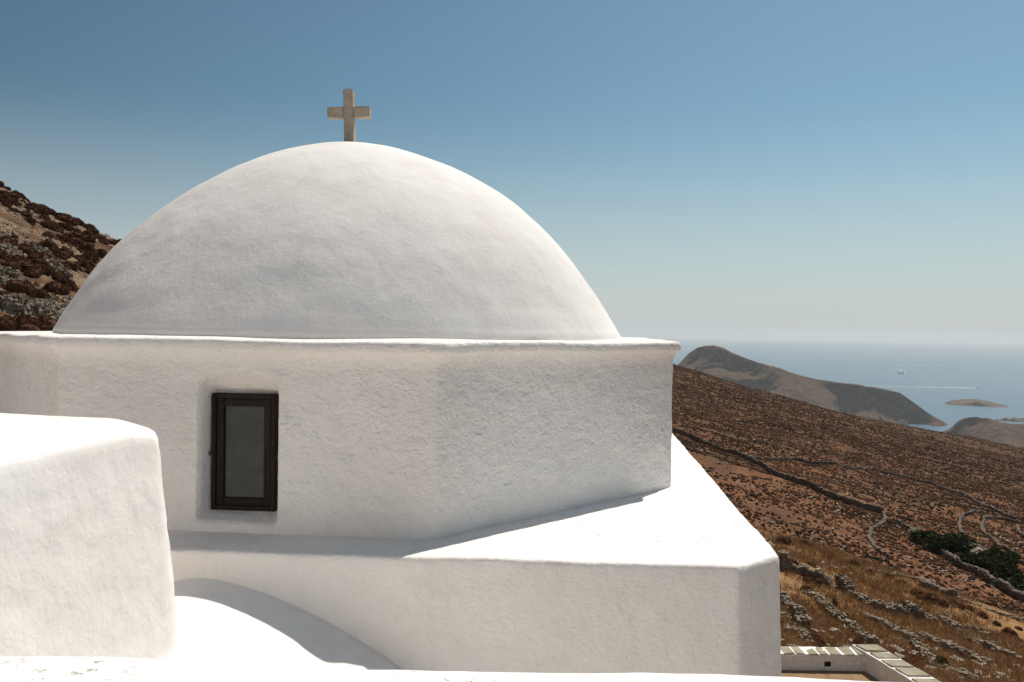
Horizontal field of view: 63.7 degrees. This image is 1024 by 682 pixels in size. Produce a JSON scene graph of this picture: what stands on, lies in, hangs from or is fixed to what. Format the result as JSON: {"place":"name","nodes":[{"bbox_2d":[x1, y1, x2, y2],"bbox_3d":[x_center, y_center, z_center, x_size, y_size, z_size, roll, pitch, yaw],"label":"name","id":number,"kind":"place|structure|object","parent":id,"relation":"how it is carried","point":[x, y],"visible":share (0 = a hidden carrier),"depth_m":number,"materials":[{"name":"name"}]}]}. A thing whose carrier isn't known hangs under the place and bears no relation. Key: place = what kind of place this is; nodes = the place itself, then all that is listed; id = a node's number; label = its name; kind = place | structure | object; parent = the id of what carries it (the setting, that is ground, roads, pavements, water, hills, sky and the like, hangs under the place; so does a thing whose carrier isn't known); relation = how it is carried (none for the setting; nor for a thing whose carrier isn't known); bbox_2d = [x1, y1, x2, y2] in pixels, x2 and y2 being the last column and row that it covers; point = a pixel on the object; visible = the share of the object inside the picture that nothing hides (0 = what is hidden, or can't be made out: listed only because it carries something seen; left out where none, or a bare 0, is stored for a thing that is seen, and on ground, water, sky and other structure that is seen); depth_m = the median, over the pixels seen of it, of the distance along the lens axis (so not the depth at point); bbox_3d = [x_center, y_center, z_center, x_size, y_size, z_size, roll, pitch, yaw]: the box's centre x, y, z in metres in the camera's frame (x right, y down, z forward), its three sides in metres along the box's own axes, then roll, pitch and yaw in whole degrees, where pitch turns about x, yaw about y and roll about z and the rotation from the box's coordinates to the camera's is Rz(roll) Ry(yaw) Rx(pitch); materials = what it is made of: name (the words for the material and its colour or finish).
{"place":"outdoors","nodes":[
{"label":"outdoors","id":0,"kind":"place"},
{"bbox_2d":[0,187,1023,679],"bbox_3d":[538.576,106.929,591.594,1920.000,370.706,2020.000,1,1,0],"label":"hillside","id":1,"kind":"structure","parent":0,"point":[24,231],"depth_m":111.36,"materials":[{"name":"soil"}]},
{"bbox_2d":[0,249,6,258],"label":"thorn bush","id":2,"kind":"object","parent":1,"relation":"on","point":[3,254],"visible":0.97,"depth_m":26.30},
{"bbox_2d":[1,193,12,200],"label":"thorn bush","id":3,"kind":"object","parent":1,"relation":"on","point":[5,196],"visible":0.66,"depth_m":41.34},
{"bbox_2d":[2,201,12,207],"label":"thorn bush","id":4,"kind":"object","parent":1,"relation":"on","point":[7,204],"visible":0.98,"depth_m":40.01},
{"bbox_2d":[0,236,17,247],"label":"thorn bush","id":5,"kind":"object","parent":1,"relation":"on","point":[6,239],"visible":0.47,"depth_m":28.39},
{"bbox_2d":[0,315,20,330],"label":"thorn bush","id":6,"kind":"object","parent":1,"relation":"on","point":[7,323],"visible":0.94,"depth_m":19.70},
{"bbox_2d":[0,258,21,269],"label":"thorn bush","id":7,"kind":"object","parent":1,"relation":"on","point":[13,264],"visible":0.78,"depth_m":25.84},
{"bbox_2d":[0,264,23,284],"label":"dry stone wall","id":8,"kind":"structure","parent":1,"relation":"on","point":[9,274],"depth_m":24.41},
{"bbox_2d":[5,192,18,199],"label":"thorn bush","id":9,"kind":"object","parent":1,"relation":"on","point":[14,195],"visible":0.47,"depth_m":44.33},
{"bbox_2d":[0,241,26,256],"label":"dry stone wall","id":10,"kind":"structure","parent":1,"relation":"on","point":[8,248],"depth_m":27.38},
{"bbox_2d":[10,197,22,207],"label":"thorn bush","id":11,"kind":"object","parent":1,"relation":"on","point":[14,202],"visible":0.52,"depth_m":42.22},
{"bbox_2d":[4,253,33,268],"bbox_3d":[-16.065,-2.598,26.665,1.050,0.523,0.973,1,1,18],"label":"thorn bush","id":12,"kind":"object","parent":1,"relation":"on","point":[24,261],"visible":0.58,"depth_m":26.62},
{"bbox_2d":[5,279,36,294],"bbox_3d":[-13.931,-1.528,23.290,0.816,0.484,0.939,1,1,34],"label":"thorn bush","id":13,"kind":"object","parent":1,"relation":"on","point":[20,286],"visible":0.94,"depth_m":23.09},
{"bbox_2d":[18,211,32,216],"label":"thorn bush","id":14,"kind":"object","parent":1,"relation":"on","point":[25,213],"visible":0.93,"depth_m":39.69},
{"bbox_2d":[7,313,43,330],"bbox_3d":[-12.015,-0.422,20.223,0.990,0.543,0.924,1,1,37],"label":"thorn bush","id":15,"kind":"object","parent":1,"relation":"on","point":[27,323],"visible":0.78,"depth_m":20.15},
{"bbox_2d":[17,244,35,253],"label":"thorn bush","id":16,"kind":"object","parent":1,"relation":"on","point":[27,248],"visible":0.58,"depth_m":28.91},
{"bbox_2d":[23,216,37,222],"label":"thorn bush","id":17,"kind":"object","parent":1,"relation":"on","point":[31,219],"visible":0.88,"depth_m":38.98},
{"bbox_2d":[23,267,40,277],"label":"thorn bush","id":18,"kind":"object","parent":1,"relation":"on","point":[30,271],"visible":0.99,"depth_m":26.42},
{"bbox_2d":[21,267,42,275],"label":"thorn bush","id":19,"kind":"object","parent":1,"relation":"on","point":[40,269],"visible":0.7,"depth_m":26.75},
{"bbox_2d":[24,202,40,207],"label":"thorn bush","id":20,"kind":"object","parent":1,"relation":"on","point":[32,204],"visible":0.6,"depth_m":45.62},
{"bbox_2d":[0,293,67,318],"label":"dry stone wall","id":21,"kind":"structure","parent":1,"relation":"on","point":[22,304],"depth_m":22.08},
{"bbox_2d":[27,253,42,258],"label":"thorn bush","id":22,"kind":"object","parent":1,"relation":"on","point":[33,256],"visible":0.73,"depth_m":28.50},
{"bbox_2d":[30,258,46,264],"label":"thorn bush","id":23,"kind":"object","parent":1,"relation":"on","point":[39,260],"visible":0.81,"depth_m":28.28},
{"bbox_2d":[28,288,50,298],"bbox_3d":[-13.628,-1.332,23.617,0.698,0.424,0.772,2,1,41],"label":"thorn bush","id":24,"kind":"object","parent":1,"relation":"on","point":[41,293],"visible":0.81,"depth_m":23.47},
{"bbox_2d":[32,263,52,273],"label":"thorn bush","id":25,"kind":"object","parent":1,"relation":"on","point":[46,269],"visible":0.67,"depth_m":27.45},
{"bbox_2d":[35,208,50,214],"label":"thorn bush","id":26,"kind":"object","parent":1,"relation":"on","point":[45,211],"visible":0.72,"depth_m":43.72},
{"bbox_2d":[39,220,53,227],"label":"thorn bush","id":27,"kind":"object","parent":1,"relation":"on","point":[46,224],"visible":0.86,"depth_m":39.95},
{"bbox_2d":[37,314,56,330],"bbox_3d":[-11.950,-0.433,20.916,0.804,0.530,0.817,1,1,12],"label":"thorn bush","id":28,"kind":"object","parent":1,"relation":"on","point":[49,323],"visible":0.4,"depth_m":20.83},
{"bbox_2d":[37,239,57,250],"bbox_3d":[-19.922,-4.088,35.195,1.015,0.552,0.955,0,1,-34],"label":"thorn bush","id":29,"kind":"object","parent":1,"relation":"on","point":[51,245],"visible":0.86,"depth_m":34.96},
{"bbox_2d":[39,252,56,260],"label":"thorn bush","id":30,"kind":"object","parent":1,"relation":"on","point":[47,254],"visible":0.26,"depth_m":29.67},
{"bbox_2d":[42,231,54,237],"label":"thorn bush","id":31,"kind":"object","parent":1,"relation":"on","point":[49,234],"visible":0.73,"depth_m":37.82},
{"bbox_2d":[24,239,73,280],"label":"dry stone wall","id":32,"kind":"structure","parent":1,"relation":"on","point":[54,265],"depth_m":28.66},
{"bbox_2d":[48,222,59,231],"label":"thorn bush","id":33,"kind":"object","parent":1,"relation":"on","point":[55,227],"visible":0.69,"depth_m":40.24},
{"bbox_2d":[41,280,71,295],"bbox_3d":[-14.354,-1.653,25.869,0.964,0.541,0.964,1,1,-4],"label":"thorn bush","id":34,"kind":"object","parent":1,"relation":"on","point":[57,287],"visible":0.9,"depth_m":25.63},
{"bbox_2d":[52,271,66,282],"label":"thorn bush","id":35,"kind":"object","parent":1,"relation":"on","point":[60,276],"visible":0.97,"depth_m":27.61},
{"bbox_2d":[51,212,69,217],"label":"thorn bush","id":36,"kind":"object","parent":1,"relation":"on","point":[60,213],"visible":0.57,"depth_m":45.70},
{"bbox_2d":[52,249,70,259],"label":"thorn bush","id":37,"kind":"object","parent":1,"relation":"on","point":[63,254],"visible":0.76,"depth_m":33.86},
{"bbox_2d":[54,214,68,221],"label":"thorn bush","id":38,"kind":"object","parent":1,"relation":"on","point":[64,218],"visible":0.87,"depth_m":43.93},
{"bbox_2d":[55,234,68,241],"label":"thorn bush","id":39,"kind":"object","parent":1,"relation":"on","point":[64,238],"visible":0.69,"depth_m":38.99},
{"bbox_2d":[56,221,74,230],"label":"thorn bush","id":40,"kind":"object","parent":1,"relation":"on","point":[68,226],"visible":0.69,"depth_m":41.96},
{"bbox_2d":[58,246,73,256],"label":"thorn bush","id":41,"kind":"object","parent":1,"relation":"on","point":[69,250],"visible":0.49,"depth_m":35.11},
{"bbox_2d":[63,283,78,290],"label":"thorn bush","id":42,"kind":"object","parent":1,"relation":"on","point":[72,286],"visible":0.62,"depth_m":27.37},
{"bbox_2d":[65,218,78,224],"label":"thorn bush","id":43,"kind":"object","parent":1,"relation":"on","point":[71,221],"visible":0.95,"depth_m":44.04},
{"bbox_2d":[63,261,81,269],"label":"thorn bush","id":44,"kind":"object","parent":1,"relation":"on","point":[74,265],"visible":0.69,"depth_m":31.37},
{"bbox_2d":[68,237,84,245],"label":"thorn bush","id":45,"kind":"object","parent":1,"relation":"on","point":[76,241],"visible":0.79,"depth_m":39.27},
{"bbox_2d":[69,231,83,237],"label":"thorn bush","id":46,"kind":"object","parent":1,"relation":"on","point":[76,234],"visible":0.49,"depth_m":40.93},
{"bbox_2d":[72,254,85,259],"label":"thorn bush","id":47,"kind":"object","parent":1,"relation":"on","point":[80,257],"visible":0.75,"depth_m":35.80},
{"bbox_2d":[76,259,91,267],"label":"thorn bush","id":48,"kind":"object","parent":1,"relation":"on","point":[83,263],"visible":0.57,"depth_m":34.06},
{"bbox_2d":[76,242,98,254],"bbox_3d":[-19.852,-4.309,38.446,1.122,0.720,1.016,0,1,-44],"label":"thorn bush","id":49,"kind":"object","parent":1,"relation":"on","point":[86,247],"visible":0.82,"depth_m":38.27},
{"bbox_2d":[80,224,95,228],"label":"thorn bush","id":50,"kind":"object","parent":1,"relation":"on","point":[87,225],"visible":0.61,"depth_m":45.91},
{"bbox_2d":[81,230,95,235],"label":"thorn bush","id":51,"kind":"object","parent":1,"relation":"on","point":[86,232],"visible":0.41,"depth_m":42.95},
{"bbox_2d":[81,252,99,261],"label":"thorn bush","id":52,"kind":"object","parent":1,"relation":"on","point":[93,256],"visible":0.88,"depth_m":37.32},
{"bbox_2d":[84,234,96,241],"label":"thorn bush","id":53,"kind":"object","parent":1,"relation":"on","point":[93,238],"visible":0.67,"depth_m":41.28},
{"bbox_2d":[87,229,99,233],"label":"thorn bush","id":54,"kind":"object","parent":1,"relation":"on","point":[94,231],"visible":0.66,"depth_m":44.70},
{"bbox_2d":[96,248,106,257],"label":"thorn bush","id":55,"kind":"object","parent":1,"relation":"on","point":[103,253],"visible":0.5,"depth_m":39.48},
{"bbox_2d":[98,239,110,244],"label":"thorn bush","id":56,"kind":"object","parent":1,"relation":"on","point":[104,241],"visible":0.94,"depth_m":42.73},
{"bbox_2d":[0,89,781,676],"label":"chapel","id":57,"kind":"structure","parent":1,"relation":"on","point":[394,409],"depth_m":4.60,"materials":[{"name":"white paint"}]},
{"bbox_2d":[209,392,278,511],"bbox_3d":[-1.512,0.625,4.656,0.384,0.659,0.075,1,1,5],"label":"window","id":58,"kind":"structure","parent":57,"relation":"in","point":[244,426],"depth_m":4.65,"materials":[{"name":"brown paint"}]},
{"bbox_2d":[0,207,1023,615],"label":"scrub","id":59,"kind":"object","parent":1,"relation":"on","point":[722,421],"visible":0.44,"depth_m":162.07,"materials":[{"name":"plant"}]},
{"bbox_2d":[0,189,1023,681],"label":"loose stones","id":60,"kind":"object","parent":1,"relation":"on","point":[2,233],"visible":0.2,"depth_m":39.92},
{"bbox_2d":[672,427,883,513],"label":"dry stone wall","id":61,"kind":"structure","parent":1,"relation":"on","point":[830,494],"depth_m":112.83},
{"bbox_2d":[775,536,790,544],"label":"thorn bush","id":62,"kind":"object","parent":1,"relation":"on","point":[785,542],"visible":0.91,"depth_m":33.63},
{"bbox_2d":[780,590,811,627],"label":"dry stone wall","id":63,"kind":"structure","parent":1,"relation":"on","point":[803,618],"depth_m":22.56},
{"bbox_2d":[780,616,812,642],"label":"dry stone wall","id":64,"kind":"structure","parent":1,"relation":"on","point":[802,636],"depth_m":21.15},
{"bbox_2d":[777,550,833,588],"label":"dry stone wall","id":65,"kind":"structure","parent":1,"relation":"on","point":[785,561],"depth_m":28.19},
{"bbox_2d":[800,585,812,590],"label":"thorn bush","id":66,"kind":"object","parent":1,"relation":"on","point":[805,587],"visible":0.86,"depth_m":26.05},
{"bbox_2d":[802,574,822,584],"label":"thorn bush","id":67,"kind":"object","parent":1,"relation":"on","point":[813,578],"visible":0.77,"depth_m":27.57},
{"bbox_2d":[808,633,825,643],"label":"thorn bush","id":68,"kind":"object","parent":1,"relation":"on","point":[818,638],"visible":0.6,"depth_m":20.83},
{"bbox_2d":[813,640,830,646],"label":"thorn bush","id":69,"kind":"object","parent":1,"relation":"on","point":[821,642],"visible":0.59,"depth_m":20.36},
{"bbox_2d":[829,593,840,606],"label":"thistle","id":70,"kind":"object","parent":1,"relation":"on","point":[834,602],"visible":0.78,"depth_m":24.59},
{"bbox_2d":[801,590,879,644],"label":"dry stone wall","id":71,"kind":"structure","parent":1,"relation":"on","point":[842,615],"depth_m":23.47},
{"bbox_2d":[850,637,867,643],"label":"thorn bush","id":72,"kind":"object","parent":1,"relation":"on","point":[856,640],"visible":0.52,"depth_m":21.29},
{"bbox_2d":[781,644,939,681],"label":"courtyard wall","id":73,"kind":"structure","parent":1,"relation":"on","point":[879,663],"depth_m":17.23,"materials":[{"name":"paint"}]},
{"bbox_2d":[867,511,893,558],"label":"dry stone wall","id":74,"kind":"structure","parent":1,"relation":"on","point":[871,530],"depth_m":80.88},
{"bbox_2d":[749,455,1015,519],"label":"dry stone wall","id":75,"kind":"structure","parent":1,"relation":"on","point":[972,498],"depth_m":154.43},
{"bbox_2d":[834,574,938,621],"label":"dry stone wall","id":76,"kind":"structure","parent":1,"relation":"on","point":[843,583],"depth_m":26.23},
{"bbox_2d":[750,522,1023,681],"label":"dry grass","id":77,"kind":"structure","parent":1,"relation":"on","point":[1002,663],"depth_m":24.93,"materials":[{"name":"plant"}]},
{"bbox_2d":[858,562,940,588],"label":"dry stone wall","id":78,"kind":"structure","parent":1,"relation":"on","point":[913,577],"depth_m":32.14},
{"bbox_2d":[896,520,911,528],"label":"dry stone wall","id":79,"kind":"structure","parent":1,"relation":"on","point":[903,523],"depth_m":95.09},
{"bbox_2d":[910,588,922,595],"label":"thorn bush","id":80,"kind":"object","parent":1,"relation":"on","point":[912,591],"visible":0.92,"depth_m":29.31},
{"bbox_2d":[859,611,977,680],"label":"dry stone wall","id":81,"kind":"structure","parent":1,"relation":"on","point":[924,649],"depth_m":22.16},
{"bbox_2d":[908,530,939,540],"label":"green tree","id":82,"kind":"object","parent":1,"relation":"on","point":[918,535],"visible":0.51,"depth_m":84.21,"materials":[{"name":"green plant"}]},
{"bbox_2d":[918,578,939,591],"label":"dry stone wall","id":83,"kind":"structure","parent":1,"relation":"on","point":[934,586],"depth_m":31.24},
{"bbox_2d":[923,593,938,603],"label":"thorn bush","id":84,"kind":"object","parent":1,"relation":"on","point":[932,596],"visible":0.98,"depth_m":28.57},
{"bbox_2d":[921,532,957,549],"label":"green tree","id":85,"kind":"object","parent":1,"relation":"on","point":[940,541],"visible":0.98,"depth_m":81.76,"materials":[{"name":"green plant"}]},
{"bbox_2d":[935,656,949,665],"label":"thorn bush","id":86,"kind":"object","parent":1,"relation":"on","point":[942,659],"visible":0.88,"depth_m":21.21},
{"bbox_2d":[938,599,948,607],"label":"thorn bush","id":87,"kind":"object","parent":1,"relation":"on","point":[943,601],"visible":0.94,"depth_m":28.35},
{"bbox_2d":[940,588,957,597],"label":"dry stone wall","id":88,"kind":"structure","parent":1,"relation":"on","point":[951,592],"depth_m":30.64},
{"bbox_2d":[916,631,989,662],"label":"dry stone wall","id":89,"kind":"structure","parent":1,"relation":"on","point":[959,648],"depth_m":22.62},
{"bbox_2d":[934,531,974,553],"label":"green tree","id":90,"kind":"object","parent":1,"relation":"on","point":[963,546],"visible":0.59,"depth_m":81.12,"materials":[{"name":"green plant"}]},
{"bbox_2d":[910,526,1023,601],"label":"dry stone wall","id":91,"kind":"structure","parent":1,"relation":"on","point":[1007,587],"depth_m":74.56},
{"bbox_2d":[957,509,981,534],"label":"dry stone wall","id":92,"kind":"structure","parent":1,"relation":"on","point":[960,519],"depth_m":121.49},
{"bbox_2d":[955,550,985,564],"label":"green tree","id":93,"kind":"object","parent":1,"relation":"on","point":[965,557],"visible":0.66,"depth_m":77.93,"materials":[{"name":"green plant"}]},
{"bbox_2d":[964,623,989,635],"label":"dry stone wall","id":94,"kind":"structure","parent":1,"relation":"on","point":[974,627],"depth_m":26.45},
{"bbox_2d":[937,613,1021,659],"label":"dry stone wall","id":95,"kind":"structure","parent":1,"relation":"on","point":[994,646],"depth_m":24.70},
{"bbox_2d":[978,611,988,619],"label":"thorn bush","id":96,"kind":"object","parent":1,"relation":"on","point":[982,614],"visible":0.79,"depth_m":28.32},
{"bbox_2d":[966,552,1002,575],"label":"green tree","id":97,"kind":"object","parent":1,"relation":"on","point":[990,565],"visible":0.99,"depth_m":76.63,"materials":[{"name":"green plant"}]},
{"bbox_2d":[957,596,1023,621],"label":"dry stone wall","id":98,"kind":"structure","parent":1,"relation":"on","point":[1020,619],"depth_m":29.71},
{"bbox_2d":[981,546,1003,557],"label":"green tree","id":99,"kind":"object","parent":1,"relation":"on","point":[993,551],"visible":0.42,"depth_m":84.55,"materials":[{"name":"green plant"}]},
{"bbox_2d":[969,542,1023,564],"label":"dry stone wall","id":100,"kind":"structure","parent":1,"relation":"on","point":[984,548],"depth_m":89.30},
{"bbox_2d":[980,515,1021,556],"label":"dry stone wall","id":101,"kind":"structure","parent":1,"relation":"on","point":[991,537],"depth_m":109.38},
{"bbox_2d":[992,550,1021,566],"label":"green tree","id":102,"kind":"object","parent":1,"relation":"on","point":[1011,558],"visible":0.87,"depth_m":82.41,"materials":[{"name":"green plant"}]},
{"bbox_2d":[990,561,1023,576],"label":"green tree","id":103,"kind":"object","parent":1,"relation":"on","point":[1008,569],"visible":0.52,"depth_m":76.50,"materials":[{"name":"green plant"}]},
{"bbox_2d":[991,573,1023,590],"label":"green tree","id":104,"kind":"object","parent":1,"relation":"on","point":[1016,581],"visible":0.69,"depth_m":69.37,"materials":[{"name":"green plant"}]},
{"bbox_2d":[1001,627,1018,637],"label":"thorn bush","id":105,"kind":"object","parent":1,"relation":"on","point":[1009,629],"visible":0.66,"depth_m":26.90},
{"bbox_2d":[1016,524,1023,536],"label":"dry stone wall","id":106,"kind":"structure","parent":1,"relation":"on","point":[1018,530],"depth_m":121.10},
{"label":"terrace","id":107,"kind":"structure","parent":1,"relation":"on","visible":0},
{"bbox_2d":[0,413,176,658],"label":"wall block","id":108,"kind":"structure","parent":107,"relation":"on","point":[86,569],"depth_m":2.91,"materials":[{"name":"paint"}]},
{"bbox_2d":[0,656,872,681],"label":"parapet wall","id":109,"kind":"structure","parent":107,"relation":"on","point":[63,669],"depth_m":1.78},
{"bbox_2d":[0,0,1023,344],"label":"sky","id":110,"kind":"structure","parent":0,"point":[801,170],"materials":[{"name":"blue"}]},
{"bbox_2d":[677,345,946,426],"bbox_3d":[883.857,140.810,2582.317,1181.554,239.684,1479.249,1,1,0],"label":"headland","id":111,"kind":"structure","parent":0,"point":[881,404],"depth_m":2650.74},
{"bbox_2d":[781,670,879,681],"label":"courtyard","id":112,"kind":"structure","parent":0,"point":[851,675],"depth_m":17.01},
{"bbox_2d":[648,338,1023,432],"bbox_3d":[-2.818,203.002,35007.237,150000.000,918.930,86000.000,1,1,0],"label":"sea","id":113,"kind":"structure","parent":0,"point":[994,373],"depth_m":7094.92,"materials":[{"name":"liquid"}]},
{"bbox_2d":[945,399,1008,406],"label":"islet","id":114,"kind":"object","parent":113,"relation":"in","point":[971,402],"visible":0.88,"depth_m":3264.15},
{"bbox_2d":[1010,418,1023,421],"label":"sea rock","id":115,"kind":"object","parent":113,"relation":"in","point":[1016,419],"visible":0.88,"depth_m":2679.22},
{"bbox_2d":[942,417,1023,447],"bbox_3d":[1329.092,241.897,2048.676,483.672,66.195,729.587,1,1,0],"label":"coastal cliff","id":116,"kind":"structure","parent":0,"point":[989,429],"depth_m":2168.53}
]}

